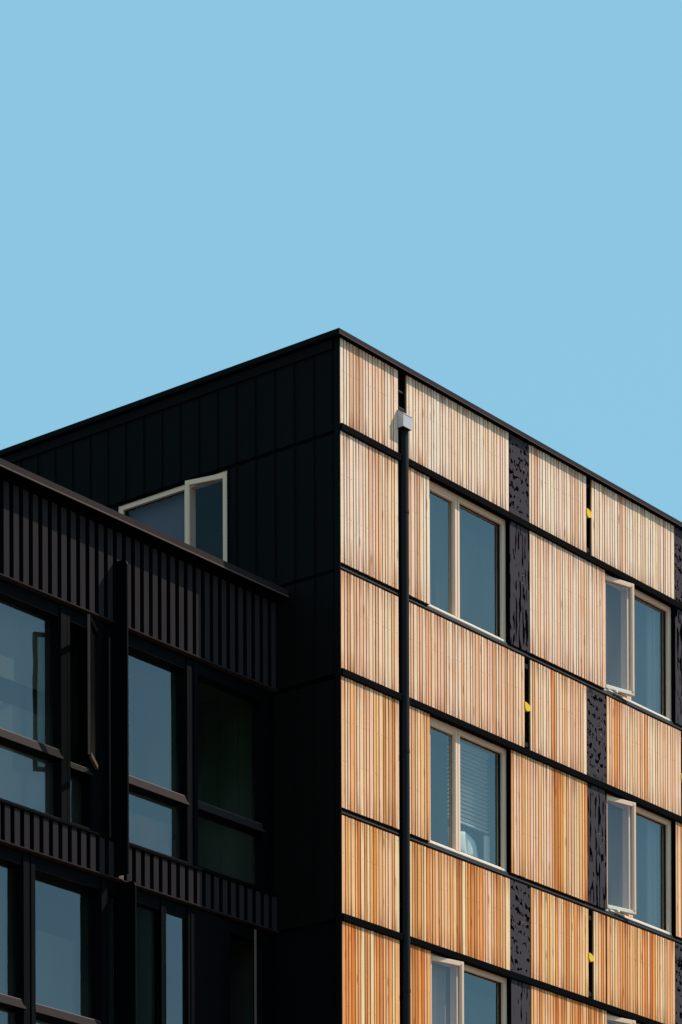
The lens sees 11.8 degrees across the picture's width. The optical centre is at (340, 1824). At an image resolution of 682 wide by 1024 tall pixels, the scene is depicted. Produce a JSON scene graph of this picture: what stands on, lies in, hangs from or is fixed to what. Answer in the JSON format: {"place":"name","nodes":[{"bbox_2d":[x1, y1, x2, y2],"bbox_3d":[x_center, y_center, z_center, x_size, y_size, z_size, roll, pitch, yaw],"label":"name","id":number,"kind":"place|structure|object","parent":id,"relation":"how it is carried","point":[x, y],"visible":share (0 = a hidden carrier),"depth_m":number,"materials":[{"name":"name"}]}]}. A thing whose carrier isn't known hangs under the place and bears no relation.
{"place":"outdoors","nodes":[
{"label":"outdoors","id":0,"kind":"place"},
{"bbox_2d":[0,458,288,1023],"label":"building wing","id":1,"kind":"structure","parent":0,"point":[137,674],"depth_m":39.05,"materials":[{"name":"black metal"}]},
{"bbox_2d":[0,846,29,1023],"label":"window","id":2,"kind":"structure","parent":1,"relation":"in","point":[19,1004],"depth_m":37.68,"materials":[{"name":"black glass"}]},
{"bbox_2d":[0,580,66,821],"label":"window","id":3,"kind":"structure","parent":1,"relation":"in","point":[23,750],"depth_m":38.12,"materials":[{"name":"clear glass"}]},
{"bbox_2d":[0,608,102,833],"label":"window","id":4,"kind":"structure","parent":1,"relation":"in","point":[84,633],"depth_m":38.57,"materials":[{"name":"black glass"}]},
{"bbox_2d":[5,855,106,1023],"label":"window","id":5,"kind":"structure","parent":1,"relation":"in","point":[52,957],"depth_m":38.61,"materials":[{"name":"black glass"}]},
{"bbox_2d":[35,880,119,1023],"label":"window","id":6,"kind":"structure","parent":1,"relation":"in","point":[61,911],"depth_m":38.96,"materials":[{"name":"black glass"}]},
{"bbox_2d":[108,890,164,1023],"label":"window","id":7,"kind":"structure","parent":1,"relation":"in","point":[144,900],"depth_m":39.49,"materials":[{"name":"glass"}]},
{"bbox_2d":[128,634,192,864],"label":"window","id":8,"kind":"structure","parent":1,"relation":"in","point":[140,652],"depth_m":39.89,"materials":[{"name":"black glass"}]},
{"bbox_2d":[137,899,190,1023],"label":"window","id":9,"kind":"structure","parent":1,"relation":"in","point":[177,1000],"depth_m":39.87,"materials":[{"name":"blue glass"}]},
{"bbox_2d":[128,660,267,890],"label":"window","id":10,"kind":"structure","parent":1,"relation":"in","point":[230,714],"depth_m":41.01,"materials":[{"name":"black glass"}]},
{"bbox_2d":[227,920,265,1023],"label":"window","id":11,"kind":"structure","parent":1,"relation":"in","point":[246,961],"depth_m":41.22,"materials":[{"name":"black glass"}]},
{"bbox_2d":[0,328,681,1023],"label":"apartment block","id":12,"kind":"structure","parent":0,"point":[440,564],"depth_m":42.51,"materials":[{"name":"brown wood"}]},
{"bbox_2d":[118,470,226,561],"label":"window","id":13,"kind":"structure","parent":12,"relation":"in","point":[194,513],"depth_m":42.56,"materials":[{"name":"glass"}]},
{"bbox_2d":[447,737,488,833],"bbox_3d":[1.655,-13.516,43.086,0.040,1.040,0.880,0,0,38],"label":"window blind","id":14,"kind":"object","parent":12,"relation":"attached to","point":[474,751],"depth_m":43.17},
{"bbox_2d":[428,480,509,643],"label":"window","id":15,"kind":"structure","parent":12,"relation":"in","point":[469,545],"depth_m":43.32,"materials":[{"name":"glass"}]},
{"bbox_2d":[429,717,510,872],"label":"window","id":16,"kind":"structure","parent":12,"relation":"in","point":[499,760],"depth_m":43.77,"materials":[{"name":"glass"}]},
{"bbox_2d":[431,953,510,1023],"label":"window","id":17,"kind":"structure","parent":12,"relation":"in","point":[461,993],"depth_m":43.31,"materials":[{"name":"blue glass"}]},
{"bbox_2d":[606,1011,637,1023],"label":"window","id":18,"kind":"structure","parent":12,"relation":"in","point":[611,1019],"depth_m":45.35,"materials":[{"name":"beige paint"}]},
{"bbox_2d":[604,573,675,722],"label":"window","id":19,"kind":"structure","parent":12,"relation":"in","point":[639,628],"depth_m":46.49,"materials":[{"name":"glass"}]},
{"bbox_2d":[606,791,675,935],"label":"window","id":20,"kind":"structure","parent":12,"relation":"in","point":[641,862],"depth_m":46.47,"materials":[{"name":"glass"}]},
{"bbox_3d":[1.576,-12.548,43.176,0.400,0.045,1.000,0,0,38],"label":"window shelf","id":21,"kind":"object","parent":12,"relation":"attached to","visible":0},
{"bbox_2d":[461,830,477,857],"bbox_3d":[1.677,-12.755,43.277,0.150,0.380,0.350,-13,-12,22],"label":"cushion","id":22,"kind":"object","parent":21,"relation":"on","point":[471,849],"visible":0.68,"depth_m":43.16,"materials":[{"name":"white fabric"}]},
{"bbox_2d":[484,835,489,862],"bbox_3d":[1.912,-12.769,43.432,0.030,0.395,0.100,0,0,38],"label":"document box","id":23,"kind":"object","parent":21,"relation":"on","point":[486,848],"visible":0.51,"depth_m":43.42,"materials":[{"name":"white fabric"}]},
{"bbox_2d":[0,0,681,521],"label":"sky","id":24,"kind":"structure","parent":0,"point":[485,196],"materials":[{"name":"blue"}]},
{"bbox_2d":[447,827,466,853],"bbox_3d":[1.510,-12.745,42.976,0.300,0.350,0.120,0,-6,-44],"label":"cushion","id":25,"kind":"object","parent":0,"point":[462,843],"visible":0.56,"depth_m":42.96,"materials":[{"name":"white fabric"}]}
]}

